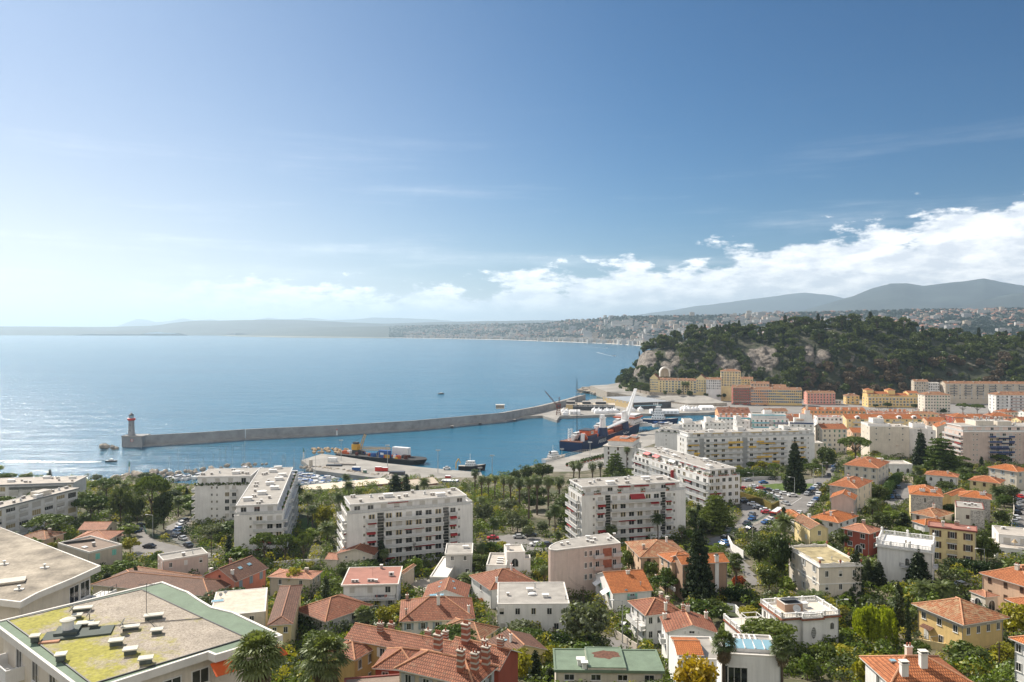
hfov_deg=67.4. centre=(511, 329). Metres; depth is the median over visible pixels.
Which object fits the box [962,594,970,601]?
cypress tree
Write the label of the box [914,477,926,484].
garden tree
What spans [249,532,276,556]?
pine tree
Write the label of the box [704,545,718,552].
garden tree
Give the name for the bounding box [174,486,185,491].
garden tree
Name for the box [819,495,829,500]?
garden tree
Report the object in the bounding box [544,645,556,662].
garden tree
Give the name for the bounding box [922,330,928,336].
broadleaf tree
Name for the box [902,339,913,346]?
evergreen tree
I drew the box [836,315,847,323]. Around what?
pine tree
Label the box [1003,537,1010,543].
window
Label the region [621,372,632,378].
pine tree
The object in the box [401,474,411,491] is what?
cypress tree
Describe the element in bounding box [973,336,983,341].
evergreen tree
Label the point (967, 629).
window
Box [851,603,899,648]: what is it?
willow tree
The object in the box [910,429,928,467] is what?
fir tree
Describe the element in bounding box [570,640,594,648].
garden tree
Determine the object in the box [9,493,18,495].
window
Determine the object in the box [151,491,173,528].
garden tree
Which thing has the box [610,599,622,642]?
street lamp
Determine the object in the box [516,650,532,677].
garden tree
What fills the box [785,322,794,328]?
evergreen tree
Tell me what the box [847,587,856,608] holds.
cypress tree
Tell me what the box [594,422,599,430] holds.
yacht
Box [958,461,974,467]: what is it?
garden tree
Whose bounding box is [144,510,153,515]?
garden tree
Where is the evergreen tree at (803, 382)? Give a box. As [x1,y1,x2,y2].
[798,379,809,385]
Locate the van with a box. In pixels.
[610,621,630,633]
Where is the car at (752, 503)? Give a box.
[747,501,757,504]
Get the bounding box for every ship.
[458,460,485,470]
[541,447,564,462]
[559,388,642,451]
[643,401,677,423]
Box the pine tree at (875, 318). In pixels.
[870,316,884,331]
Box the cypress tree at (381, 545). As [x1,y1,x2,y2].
[377,539,385,563]
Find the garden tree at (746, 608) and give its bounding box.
[737,605,758,616]
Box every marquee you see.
[569,409,579,414]
[649,409,678,413]
[698,405,713,409]
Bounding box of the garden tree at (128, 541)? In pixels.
[122,537,141,551]
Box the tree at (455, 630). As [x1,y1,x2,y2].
[431,623,476,640]
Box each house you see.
[23,528,65,547]
[58,535,121,566]
[71,530,124,541]
[78,521,116,533]
[90,566,230,598]
[117,533,123,542]
[158,547,207,576]
[202,555,267,588]
[211,584,302,647]
[267,567,322,597]
[298,593,373,633]
[324,543,379,569]
[328,619,521,681]
[341,564,402,609]
[344,674,398,681]
[399,592,475,633]
[401,563,416,589]
[423,576,470,596]
[430,542,472,582]
[445,617,547,669]
[469,563,536,608]
[486,544,529,576]
[497,582,569,636]
[553,647,664,681]
[592,568,653,611]
[603,434,641,467]
[625,536,686,578]
[626,591,679,643]
[655,551,729,599]
[658,602,717,664]
[669,633,780,681]
[723,595,841,654]
[761,407,787,413]
[780,509,858,535]
[786,415,795,420]
[788,541,862,602]
[793,514,828,544]
[815,422,846,452]
[828,474,872,511]
[830,489,857,514]
[841,519,880,556]
[843,456,889,484]
[847,427,860,451]
[859,642,972,681]
[875,527,938,584]
[878,458,912,476]
[885,408,908,411]
[908,484,966,518]
[910,503,953,527]
[911,515,943,531]
[911,596,1009,650]
[922,416,944,424]
[924,470,959,489]
[928,518,976,565]
[938,413,946,419]
[955,500,984,535]
[958,490,991,524]
[968,475,1005,494]
[969,562,1023,611]
[983,411,1012,418]
[987,464,1023,489]
[992,525,1023,559]
[994,408,1017,415]
[1008,635,1023,681]
[1011,417,1023,422]
[1017,410,1023,416]
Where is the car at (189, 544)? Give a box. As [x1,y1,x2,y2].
[183,541,193,547]
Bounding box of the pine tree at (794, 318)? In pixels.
[787,316,798,325]
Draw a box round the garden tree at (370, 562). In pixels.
[354,558,379,566]
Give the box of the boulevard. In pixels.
[723,401,987,413]
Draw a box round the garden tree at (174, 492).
[164,488,182,497]
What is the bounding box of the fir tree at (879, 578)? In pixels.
[870,559,887,589]
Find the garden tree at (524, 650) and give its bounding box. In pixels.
[513,648,531,661]
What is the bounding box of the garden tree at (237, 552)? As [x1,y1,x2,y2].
[224,546,248,559]
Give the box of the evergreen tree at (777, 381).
[772,376,782,383]
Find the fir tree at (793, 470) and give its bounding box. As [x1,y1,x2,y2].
[782,438,807,492]
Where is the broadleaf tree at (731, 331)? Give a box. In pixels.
[728,326,734,335]
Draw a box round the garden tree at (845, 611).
[832,602,850,616]
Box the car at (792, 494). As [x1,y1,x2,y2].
[787,493,797,496]
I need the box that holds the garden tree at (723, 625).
[718,622,724,629]
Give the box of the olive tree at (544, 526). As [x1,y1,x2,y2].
[536,521,547,530]
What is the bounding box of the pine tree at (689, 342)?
[683,340,695,346]
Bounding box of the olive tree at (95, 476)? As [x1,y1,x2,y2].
[91,474,102,479]
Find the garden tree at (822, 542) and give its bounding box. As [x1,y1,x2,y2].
[812,541,834,547]
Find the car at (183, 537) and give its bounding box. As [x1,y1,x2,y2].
[177,535,187,540]
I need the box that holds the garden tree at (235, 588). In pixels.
[216,586,244,591]
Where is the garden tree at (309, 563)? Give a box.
[298,561,314,569]
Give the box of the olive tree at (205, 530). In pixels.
[199,523,224,535]
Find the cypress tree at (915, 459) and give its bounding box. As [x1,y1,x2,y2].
[910,447,920,464]
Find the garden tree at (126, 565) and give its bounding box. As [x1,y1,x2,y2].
[117,560,142,571]
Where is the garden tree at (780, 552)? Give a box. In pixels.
[768,532,792,576]
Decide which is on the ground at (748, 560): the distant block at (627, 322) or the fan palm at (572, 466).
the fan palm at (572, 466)
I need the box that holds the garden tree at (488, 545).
[481,541,502,553]
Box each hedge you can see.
[145,550,162,566]
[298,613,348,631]
[543,631,610,648]
[717,587,756,602]
[735,469,777,479]
[942,557,1001,572]
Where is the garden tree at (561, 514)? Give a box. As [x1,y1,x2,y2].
[553,510,568,518]
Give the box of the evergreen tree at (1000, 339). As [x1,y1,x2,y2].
[994,336,1003,341]
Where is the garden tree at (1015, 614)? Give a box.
[998,602,1023,635]
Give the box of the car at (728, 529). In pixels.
[724,527,733,532]
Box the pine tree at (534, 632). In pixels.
[512,627,543,642]
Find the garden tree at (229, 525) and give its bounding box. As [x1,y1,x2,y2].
[221,520,233,538]
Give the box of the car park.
[490,534,548,552]
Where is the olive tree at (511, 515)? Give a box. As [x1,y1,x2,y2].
[505,510,520,531]
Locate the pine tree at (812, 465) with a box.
[803,462,822,475]
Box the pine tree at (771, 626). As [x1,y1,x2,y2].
[739,617,797,643]
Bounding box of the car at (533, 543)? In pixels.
[529,541,541,546]
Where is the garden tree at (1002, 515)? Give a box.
[993,510,1009,522]
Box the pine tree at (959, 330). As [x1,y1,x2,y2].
[952,327,963,341]
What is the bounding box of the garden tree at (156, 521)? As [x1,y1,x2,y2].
[145,513,164,534]
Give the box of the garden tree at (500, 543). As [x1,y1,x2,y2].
[496,541,506,547]
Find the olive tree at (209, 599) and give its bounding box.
[197,590,222,605]
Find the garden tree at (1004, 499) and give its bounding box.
[994,494,1015,506]
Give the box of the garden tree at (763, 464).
[754,460,767,467]
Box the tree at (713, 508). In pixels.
[698,491,735,534]
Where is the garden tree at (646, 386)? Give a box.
[643,383,649,389]
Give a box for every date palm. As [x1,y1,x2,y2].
[76,512,90,523]
[119,480,130,491]
[172,495,185,516]
[296,484,303,512]
[301,492,314,525]
[306,504,317,529]
[318,521,336,540]
[332,491,344,506]
[341,473,350,481]
[343,480,354,495]
[417,477,430,489]
[457,571,472,583]
[487,516,500,542]
[541,486,546,495]
[547,503,561,535]
[554,530,561,540]
[650,512,665,538]
[686,507,697,517]
[772,511,797,537]
[796,589,826,603]
[811,458,820,474]
[865,497,881,524]
[912,464,923,474]
[912,578,935,599]
[931,579,955,598]
[956,466,970,480]
[976,536,989,560]
[987,485,1004,497]
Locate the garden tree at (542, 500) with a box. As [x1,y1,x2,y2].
[524,494,546,505]
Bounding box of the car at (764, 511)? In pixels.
[760,509,769,513]
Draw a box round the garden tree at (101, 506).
[83,502,108,514]
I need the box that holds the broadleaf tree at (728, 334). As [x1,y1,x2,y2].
[723,331,731,338]
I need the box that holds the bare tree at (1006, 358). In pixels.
[998,356,1012,362]
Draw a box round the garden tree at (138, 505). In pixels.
[130,495,146,522]
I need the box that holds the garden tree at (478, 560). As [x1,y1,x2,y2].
[472,553,488,569]
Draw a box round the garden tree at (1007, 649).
[989,641,1014,662]
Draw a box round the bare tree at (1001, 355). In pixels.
[999,353,1012,359]
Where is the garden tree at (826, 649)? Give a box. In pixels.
[809,640,835,670]
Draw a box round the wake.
[0,460,95,462]
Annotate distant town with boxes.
[403,307,1023,345]
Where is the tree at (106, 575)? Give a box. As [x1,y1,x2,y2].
[101,571,110,579]
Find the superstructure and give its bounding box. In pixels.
[570,383,581,440]
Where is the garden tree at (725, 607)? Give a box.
[716,602,732,616]
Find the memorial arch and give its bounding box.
[659,367,669,376]
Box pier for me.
[301,454,481,479]
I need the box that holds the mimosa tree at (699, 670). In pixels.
[673,651,719,681]
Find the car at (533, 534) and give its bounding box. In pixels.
[525,532,536,536]
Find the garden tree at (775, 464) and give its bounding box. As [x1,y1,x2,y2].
[767,463,779,468]
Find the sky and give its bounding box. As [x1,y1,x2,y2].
[0,0,1023,326]
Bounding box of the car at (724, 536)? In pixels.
[720,534,732,538]
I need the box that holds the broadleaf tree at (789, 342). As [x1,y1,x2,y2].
[786,337,795,344]
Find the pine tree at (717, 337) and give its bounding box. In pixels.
[708,334,720,348]
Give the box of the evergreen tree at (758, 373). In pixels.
[750,369,763,376]
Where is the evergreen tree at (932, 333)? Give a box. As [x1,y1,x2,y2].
[927,329,938,338]
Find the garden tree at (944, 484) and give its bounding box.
[936,481,954,490]
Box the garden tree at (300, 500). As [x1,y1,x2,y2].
[298,496,303,505]
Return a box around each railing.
[143,525,220,553]
[728,495,778,533]
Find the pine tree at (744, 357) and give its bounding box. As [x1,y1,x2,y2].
[737,355,749,369]
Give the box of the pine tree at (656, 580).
[649,575,678,594]
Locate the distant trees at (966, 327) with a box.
[389,307,1023,343]
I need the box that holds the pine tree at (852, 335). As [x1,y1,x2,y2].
[844,332,857,341]
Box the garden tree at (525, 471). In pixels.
[519,466,533,478]
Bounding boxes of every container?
[352,466,360,470]
[375,466,381,470]
[441,479,458,481]
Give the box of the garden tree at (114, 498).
[108,486,133,525]
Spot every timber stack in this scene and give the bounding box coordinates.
[326,464,341,465]
[334,463,355,464]
[389,471,404,474]
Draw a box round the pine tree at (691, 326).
[686,324,697,328]
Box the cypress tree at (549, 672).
[544,667,554,681]
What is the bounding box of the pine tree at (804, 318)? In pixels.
[798,316,810,324]
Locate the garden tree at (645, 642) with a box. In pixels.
[641,638,654,647]
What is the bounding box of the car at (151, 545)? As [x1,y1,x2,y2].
[142,543,156,548]
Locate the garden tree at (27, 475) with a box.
[19,473,32,476]
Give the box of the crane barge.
[335,434,426,464]
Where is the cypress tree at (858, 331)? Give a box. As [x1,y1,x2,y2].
[856,322,860,338]
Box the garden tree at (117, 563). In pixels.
[111,560,129,569]
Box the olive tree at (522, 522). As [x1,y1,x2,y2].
[506,515,529,532]
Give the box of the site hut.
[328,457,337,461]
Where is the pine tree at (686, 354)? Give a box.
[678,352,690,360]
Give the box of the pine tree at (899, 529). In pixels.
[891,526,922,536]
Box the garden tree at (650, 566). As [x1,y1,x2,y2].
[643,560,658,576]
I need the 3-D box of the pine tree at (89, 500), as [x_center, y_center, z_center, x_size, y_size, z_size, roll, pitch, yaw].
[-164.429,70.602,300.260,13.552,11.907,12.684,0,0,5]
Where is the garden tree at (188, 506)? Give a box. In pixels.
[179,501,194,513]
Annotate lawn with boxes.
[298,518,315,530]
[758,483,813,494]
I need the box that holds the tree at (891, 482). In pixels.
[882,472,902,499]
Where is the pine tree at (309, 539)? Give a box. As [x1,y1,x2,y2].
[292,533,314,560]
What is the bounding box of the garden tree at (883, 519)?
[871,510,892,526]
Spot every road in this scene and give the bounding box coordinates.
[132,526,221,556]
[165,517,194,547]
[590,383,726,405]
[707,464,835,543]
[722,502,767,533]
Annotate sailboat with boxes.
[171,465,184,481]
[184,454,191,479]
[191,456,200,479]
[301,450,314,474]
[307,451,325,481]
[319,452,337,480]
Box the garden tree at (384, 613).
[375,605,395,624]
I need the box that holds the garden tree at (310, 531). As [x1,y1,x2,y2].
[299,527,319,536]
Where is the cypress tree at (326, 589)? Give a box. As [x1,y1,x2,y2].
[320,576,330,599]
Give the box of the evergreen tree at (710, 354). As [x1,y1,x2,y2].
[705,351,715,356]
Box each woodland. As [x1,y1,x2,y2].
[615,318,1023,391]
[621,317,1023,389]
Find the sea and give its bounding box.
[0,332,714,485]
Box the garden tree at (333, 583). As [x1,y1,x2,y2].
[329,579,341,590]
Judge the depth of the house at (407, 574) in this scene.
214.19 m
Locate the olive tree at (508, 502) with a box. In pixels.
[499,498,518,507]
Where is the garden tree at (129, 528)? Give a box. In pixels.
[118,524,139,535]
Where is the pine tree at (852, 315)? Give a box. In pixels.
[847,313,859,322]
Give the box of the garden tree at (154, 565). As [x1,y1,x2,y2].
[147,561,157,568]
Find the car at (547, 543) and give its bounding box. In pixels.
[542,541,552,546]
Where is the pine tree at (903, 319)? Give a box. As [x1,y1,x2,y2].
[898,317,910,329]
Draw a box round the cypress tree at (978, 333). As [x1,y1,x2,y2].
[976,327,981,336]
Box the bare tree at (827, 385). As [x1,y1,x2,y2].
[823,382,833,390]
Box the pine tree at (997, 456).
[990,454,1009,463]
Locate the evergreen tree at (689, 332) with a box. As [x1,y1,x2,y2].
[683,330,693,336]
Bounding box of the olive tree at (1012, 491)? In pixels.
[1000,484,1020,495]
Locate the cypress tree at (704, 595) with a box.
[701,587,707,600]
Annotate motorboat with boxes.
[639,422,650,426]
[658,422,671,427]
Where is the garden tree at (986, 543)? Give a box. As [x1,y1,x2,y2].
[976,535,1000,562]
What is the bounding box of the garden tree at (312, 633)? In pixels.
[301,629,331,647]
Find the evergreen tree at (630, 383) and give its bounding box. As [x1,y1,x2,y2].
[627,380,639,387]
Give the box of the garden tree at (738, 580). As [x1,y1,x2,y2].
[731,575,745,587]
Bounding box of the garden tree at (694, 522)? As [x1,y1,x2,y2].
[686,517,716,529]
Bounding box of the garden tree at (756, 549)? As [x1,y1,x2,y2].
[744,541,771,561]
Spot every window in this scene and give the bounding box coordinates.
[5,515,14,523]
[6,507,14,512]
[6,523,14,528]
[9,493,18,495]
[15,649,22,667]
[19,503,28,508]
[19,511,28,516]
[19,519,28,525]
[19,527,28,533]
[30,661,38,681]
[32,500,40,507]
[32,508,40,515]
[44,497,52,502]
[44,505,52,510]
[49,674,55,681]
[56,494,64,499]
[56,502,64,509]
[68,491,75,498]
[68,506,75,513]
[69,583,79,602]
[80,578,90,600]
[162,675,181,681]
[191,665,210,681]
[241,507,246,511]
[256,516,262,520]
[256,524,262,528]
[276,515,281,519]
[283,626,287,633]
[349,587,354,593]
[358,658,361,670]
[367,587,372,593]
[368,514,374,518]
[368,653,371,664]
[377,512,383,546]
[377,647,385,656]
[385,513,391,517]
[385,522,391,526]
[385,530,391,535]
[385,539,391,544]
[385,586,390,592]
[386,600,393,605]
[396,512,401,516]
[396,521,401,525]
[396,529,401,534]
[401,673,414,681]
[404,623,413,630]
[406,511,411,515]
[406,520,411,524]
[416,510,421,514]
[416,519,421,523]
[419,622,427,629]
[419,677,432,681]
[425,509,431,514]
[425,518,431,522]
[425,527,431,531]
[433,622,441,628]
[435,508,441,513]
[435,517,441,522]
[435,526,441,530]
[435,534,441,539]
[435,543,441,548]
[443,507,448,555]
[488,672,493,681]
[499,608,503,614]
[511,558,518,566]
[515,608,519,614]
[531,608,535,614]
[547,608,551,614]
[554,623,558,631]
[564,674,574,680]
[590,674,601,681]
[605,495,610,532]
[617,674,627,681]
[620,512,625,516]
[627,593,636,599]
[637,519,642,523]
[644,675,654,681]
[645,502,650,506]
[648,617,652,624]
[648,631,652,638]
[660,492,664,538]
[722,665,728,681]
[727,666,747,681]
[762,609,766,617]
[810,626,816,639]
[855,544,862,553]
[905,558,908,565]
[922,610,925,619]
[924,629,928,639]
[932,530,940,536]
[935,541,940,547]
[935,552,940,558]
[936,617,941,626]
[938,634,942,642]
[948,531,956,538]
[948,544,956,549]
[952,623,957,633]
[963,533,972,540]
[963,544,972,551]
[966,626,970,635]
[974,597,981,604]
[988,600,995,610]
[996,621,1000,630]
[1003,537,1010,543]
[1015,643,1021,654]
[1015,661,1021,672]
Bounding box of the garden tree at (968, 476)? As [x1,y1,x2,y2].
[959,473,980,480]
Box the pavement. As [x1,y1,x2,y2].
[729,499,785,535]
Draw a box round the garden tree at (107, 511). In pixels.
[106,507,119,517]
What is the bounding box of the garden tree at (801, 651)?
[795,645,811,658]
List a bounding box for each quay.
[520,399,803,422]
[542,412,751,471]
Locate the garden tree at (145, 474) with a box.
[136,472,154,477]
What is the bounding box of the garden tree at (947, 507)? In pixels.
[943,504,954,511]
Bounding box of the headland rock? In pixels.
[576,386,589,392]
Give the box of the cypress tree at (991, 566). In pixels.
[988,560,995,570]
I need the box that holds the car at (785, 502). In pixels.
[780,501,790,504]
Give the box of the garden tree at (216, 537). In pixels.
[210,534,221,541]
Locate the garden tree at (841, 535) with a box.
[835,528,850,543]
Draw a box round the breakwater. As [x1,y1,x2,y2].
[142,394,585,446]
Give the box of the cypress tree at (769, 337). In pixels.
[767,328,771,343]
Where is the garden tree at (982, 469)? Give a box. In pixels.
[975,466,987,474]
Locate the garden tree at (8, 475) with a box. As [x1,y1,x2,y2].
[0,472,17,477]
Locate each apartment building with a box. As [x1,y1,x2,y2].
[0,475,87,497]
[0,486,79,534]
[0,527,116,681]
[0,581,287,681]
[191,465,298,553]
[337,487,472,564]
[548,533,621,596]
[565,474,685,544]
[632,446,739,506]
[650,374,705,394]
[655,424,683,450]
[677,425,814,467]
[679,418,701,429]
[701,416,725,429]
[706,377,720,400]
[714,406,749,415]
[715,413,750,428]
[720,368,740,400]
[731,384,750,404]
[733,415,749,427]
[741,376,752,384]
[749,410,788,427]
[750,381,769,386]
[750,386,768,404]
[767,386,801,405]
[769,384,785,386]
[788,410,813,432]
[801,405,865,422]
[804,390,834,403]
[814,415,842,434]
[815,441,822,458]
[841,412,922,427]
[843,393,858,403]
[861,417,908,458]
[862,388,917,406]
[866,409,908,413]
[909,408,939,416]
[909,422,927,456]
[911,379,928,392]
[917,391,950,413]
[925,425,935,451]
[928,382,938,390]
[932,420,946,444]
[940,380,1023,403]
[942,416,1023,465]
[946,412,971,422]
[954,418,972,422]
[964,414,983,418]
[987,391,1023,412]
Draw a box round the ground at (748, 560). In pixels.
[56,398,1023,681]
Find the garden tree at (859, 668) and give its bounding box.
[851,653,874,681]
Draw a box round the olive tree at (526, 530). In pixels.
[521,525,533,537]
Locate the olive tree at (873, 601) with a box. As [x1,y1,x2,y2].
[864,598,888,608]
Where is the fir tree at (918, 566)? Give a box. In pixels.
[902,549,933,586]
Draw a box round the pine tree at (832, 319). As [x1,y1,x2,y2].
[826,317,836,328]
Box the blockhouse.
[495,404,504,408]
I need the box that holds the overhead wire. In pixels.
[945,643,994,660]
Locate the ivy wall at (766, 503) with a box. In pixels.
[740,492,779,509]
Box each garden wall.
[193,539,221,549]
[270,559,319,566]
[613,628,636,648]
[727,603,742,617]
[728,536,743,557]
[741,476,780,481]
[902,475,912,482]
[912,637,944,650]
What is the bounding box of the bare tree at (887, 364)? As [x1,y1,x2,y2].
[878,360,890,369]
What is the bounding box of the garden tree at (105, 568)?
[95,565,111,575]
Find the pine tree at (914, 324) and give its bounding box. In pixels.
[906,322,918,331]
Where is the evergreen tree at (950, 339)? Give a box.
[944,335,954,342]
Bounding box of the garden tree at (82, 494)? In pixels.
[77,490,90,498]
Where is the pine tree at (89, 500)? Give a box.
[71,494,108,517]
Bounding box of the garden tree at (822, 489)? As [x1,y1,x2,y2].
[819,486,827,492]
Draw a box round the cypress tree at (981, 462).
[978,457,984,466]
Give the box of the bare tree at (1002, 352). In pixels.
[997,351,1010,358]
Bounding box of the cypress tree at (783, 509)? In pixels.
[780,507,786,530]
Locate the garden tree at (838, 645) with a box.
[832,642,851,660]
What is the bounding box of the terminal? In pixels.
[566,400,614,409]
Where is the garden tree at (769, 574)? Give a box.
[757,562,783,590]
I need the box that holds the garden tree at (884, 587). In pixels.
[881,584,892,596]
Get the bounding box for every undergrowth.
[27,452,1023,681]
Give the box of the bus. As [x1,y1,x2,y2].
[770,507,782,518]
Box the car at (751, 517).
[748,515,756,520]
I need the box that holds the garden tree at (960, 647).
[942,639,992,667]
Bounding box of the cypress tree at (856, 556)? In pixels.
[849,549,864,595]
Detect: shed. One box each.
[301,478,389,488]
[401,477,437,485]
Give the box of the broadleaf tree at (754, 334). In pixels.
[748,330,757,337]
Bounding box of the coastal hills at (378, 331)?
[236,309,1023,345]
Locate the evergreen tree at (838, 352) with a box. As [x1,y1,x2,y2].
[830,347,841,355]
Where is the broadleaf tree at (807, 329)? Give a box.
[801,325,811,332]
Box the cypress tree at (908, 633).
[905,598,911,644]
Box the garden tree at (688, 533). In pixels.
[683,529,693,538]
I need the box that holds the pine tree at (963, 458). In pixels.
[956,456,970,460]
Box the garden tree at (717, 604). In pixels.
[702,597,724,613]
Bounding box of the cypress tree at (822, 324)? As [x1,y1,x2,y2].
[820,317,824,330]
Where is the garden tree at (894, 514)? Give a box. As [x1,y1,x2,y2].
[883,510,899,522]
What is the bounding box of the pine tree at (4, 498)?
[0,496,15,500]
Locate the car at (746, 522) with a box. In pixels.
[742,520,751,524]
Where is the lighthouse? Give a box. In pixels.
[121,412,150,446]
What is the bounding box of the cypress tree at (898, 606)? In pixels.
[891,581,905,630]
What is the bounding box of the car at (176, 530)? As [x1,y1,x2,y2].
[172,529,182,533]
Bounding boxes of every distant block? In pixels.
[583,331,591,336]
[611,321,621,325]
[622,320,632,324]
[935,323,948,327]
[944,325,958,328]
[945,320,960,322]
[962,320,970,325]
[995,328,1011,332]
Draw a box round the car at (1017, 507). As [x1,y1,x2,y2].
[1014,505,1022,509]
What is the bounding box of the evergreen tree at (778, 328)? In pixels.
[773,324,783,333]
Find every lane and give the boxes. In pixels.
[411,578,429,595]
[606,637,633,648]
[709,542,759,584]
[885,483,912,508]
[1014,491,1023,527]
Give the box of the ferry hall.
[603,396,670,408]
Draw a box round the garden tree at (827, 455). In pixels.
[816,446,836,470]
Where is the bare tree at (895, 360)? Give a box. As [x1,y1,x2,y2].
[890,358,900,366]
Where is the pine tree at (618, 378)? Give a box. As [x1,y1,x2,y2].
[615,377,623,383]
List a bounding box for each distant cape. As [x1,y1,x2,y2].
[0,320,553,334]
[117,317,456,326]
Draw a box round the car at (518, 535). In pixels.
[513,533,524,538]
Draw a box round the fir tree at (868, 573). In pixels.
[862,557,873,586]
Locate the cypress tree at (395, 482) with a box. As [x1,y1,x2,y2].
[388,474,402,492]
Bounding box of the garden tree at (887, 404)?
[882,402,891,407]
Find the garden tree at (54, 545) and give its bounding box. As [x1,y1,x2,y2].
[47,542,57,547]
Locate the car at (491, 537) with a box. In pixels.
[487,535,498,539]
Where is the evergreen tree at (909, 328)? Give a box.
[905,325,913,331]
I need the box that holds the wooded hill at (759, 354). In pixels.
[596,327,1023,398]
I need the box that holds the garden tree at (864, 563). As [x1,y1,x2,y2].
[861,560,874,575]
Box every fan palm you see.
[223,629,288,681]
[298,629,352,681]
[346,562,358,569]
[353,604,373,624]
[379,548,389,563]
[471,469,479,491]
[476,543,485,553]
[477,475,484,494]
[477,496,485,503]
[484,477,490,500]
[492,475,498,499]
[499,476,506,499]
[505,475,515,507]
[514,477,524,508]
[523,476,534,518]
[532,475,542,514]
[538,565,547,581]
[542,475,553,515]
[545,510,553,526]
[553,475,564,495]
[569,461,576,478]
[574,460,583,477]
[588,461,596,477]
[596,461,603,476]
[606,524,617,536]
[613,471,620,476]
[623,446,629,467]
[677,525,685,540]
[709,628,737,681]
[729,553,743,586]
[769,634,794,681]
[814,518,824,525]
[888,595,904,610]
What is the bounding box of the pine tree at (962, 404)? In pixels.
[955,403,970,409]
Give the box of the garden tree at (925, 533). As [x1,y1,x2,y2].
[917,531,928,538]
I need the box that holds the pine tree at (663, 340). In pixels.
[657,338,666,343]
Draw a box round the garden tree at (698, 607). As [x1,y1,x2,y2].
[678,598,721,619]
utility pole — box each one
[635,618,640,648]
[995,642,1002,665]
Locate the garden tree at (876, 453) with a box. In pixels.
[868,450,880,455]
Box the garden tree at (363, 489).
[355,488,366,493]
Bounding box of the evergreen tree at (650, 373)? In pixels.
[645,370,654,379]
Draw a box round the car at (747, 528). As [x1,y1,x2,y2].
[744,526,756,530]
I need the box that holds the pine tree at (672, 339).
[669,337,677,348]
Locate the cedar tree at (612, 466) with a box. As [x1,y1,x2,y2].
[602,450,626,476]
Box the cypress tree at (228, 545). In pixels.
[224,535,232,561]
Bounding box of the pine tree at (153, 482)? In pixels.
[133,474,171,515]
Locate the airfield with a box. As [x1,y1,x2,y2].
[183,333,394,337]
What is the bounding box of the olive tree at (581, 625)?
[559,600,611,640]
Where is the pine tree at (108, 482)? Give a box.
[89,478,121,495]
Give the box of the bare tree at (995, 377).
[990,375,1000,380]
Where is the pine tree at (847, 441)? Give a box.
[837,436,871,457]
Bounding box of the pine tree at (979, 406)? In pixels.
[971,404,985,412]
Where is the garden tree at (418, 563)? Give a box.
[405,556,422,579]
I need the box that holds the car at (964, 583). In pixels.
[954,580,968,586]
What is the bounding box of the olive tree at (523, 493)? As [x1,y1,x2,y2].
[517,490,533,498]
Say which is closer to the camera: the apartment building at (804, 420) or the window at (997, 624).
the window at (997, 624)
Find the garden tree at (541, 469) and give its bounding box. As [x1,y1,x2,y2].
[532,463,553,477]
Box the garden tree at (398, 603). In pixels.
[393,599,402,613]
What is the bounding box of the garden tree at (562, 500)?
[555,496,568,506]
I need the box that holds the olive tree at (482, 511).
[473,502,494,521]
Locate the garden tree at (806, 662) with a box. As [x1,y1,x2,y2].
[798,653,817,680]
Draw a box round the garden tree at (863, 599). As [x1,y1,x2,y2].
[856,594,875,605]
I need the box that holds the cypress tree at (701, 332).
[699,325,703,340]
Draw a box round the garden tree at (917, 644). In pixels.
[908,639,931,652]
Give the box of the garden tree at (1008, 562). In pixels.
[1001,557,1023,567]
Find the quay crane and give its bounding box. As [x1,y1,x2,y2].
[545,391,560,414]
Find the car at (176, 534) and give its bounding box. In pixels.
[172,532,184,537]
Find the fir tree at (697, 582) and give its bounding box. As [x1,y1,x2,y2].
[679,520,717,601]
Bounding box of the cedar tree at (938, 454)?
[919,433,960,471]
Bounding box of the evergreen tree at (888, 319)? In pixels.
[884,316,892,322]
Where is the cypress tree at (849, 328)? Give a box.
[847,321,851,336]
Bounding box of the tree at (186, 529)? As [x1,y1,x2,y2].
[181,523,195,536]
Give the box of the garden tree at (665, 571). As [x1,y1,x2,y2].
[657,567,674,594]
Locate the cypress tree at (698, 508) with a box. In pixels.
[696,504,700,517]
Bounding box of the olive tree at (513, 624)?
[501,618,542,637]
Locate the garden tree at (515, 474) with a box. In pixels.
[509,470,521,479]
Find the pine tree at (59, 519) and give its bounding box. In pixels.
[21,514,73,530]
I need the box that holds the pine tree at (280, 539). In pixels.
[272,533,297,560]
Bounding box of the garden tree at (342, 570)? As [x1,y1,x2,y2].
[337,560,352,578]
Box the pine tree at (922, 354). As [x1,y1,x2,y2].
[917,351,929,364]
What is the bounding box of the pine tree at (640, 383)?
[635,382,644,392]
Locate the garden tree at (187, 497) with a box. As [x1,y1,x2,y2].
[181,494,194,502]
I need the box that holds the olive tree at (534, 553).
[525,550,536,557]
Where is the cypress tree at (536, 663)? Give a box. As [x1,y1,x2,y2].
[528,650,542,681]
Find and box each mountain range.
[634,293,843,316]
[802,278,1023,311]
[954,293,1023,308]
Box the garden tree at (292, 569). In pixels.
[286,567,302,580]
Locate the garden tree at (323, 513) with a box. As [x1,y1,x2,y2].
[313,504,333,522]
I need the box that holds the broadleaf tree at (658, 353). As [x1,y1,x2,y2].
[655,351,663,356]
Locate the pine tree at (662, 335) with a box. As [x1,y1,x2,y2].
[656,334,668,346]
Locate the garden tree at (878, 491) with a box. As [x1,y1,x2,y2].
[872,484,889,500]
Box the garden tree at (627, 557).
[621,550,633,569]
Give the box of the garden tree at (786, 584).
[776,576,795,591]
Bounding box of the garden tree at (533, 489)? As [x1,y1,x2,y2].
[524,487,542,497]
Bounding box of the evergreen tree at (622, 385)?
[618,383,627,388]
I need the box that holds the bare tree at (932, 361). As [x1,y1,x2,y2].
[927,357,939,365]
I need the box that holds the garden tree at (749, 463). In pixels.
[746,461,756,469]

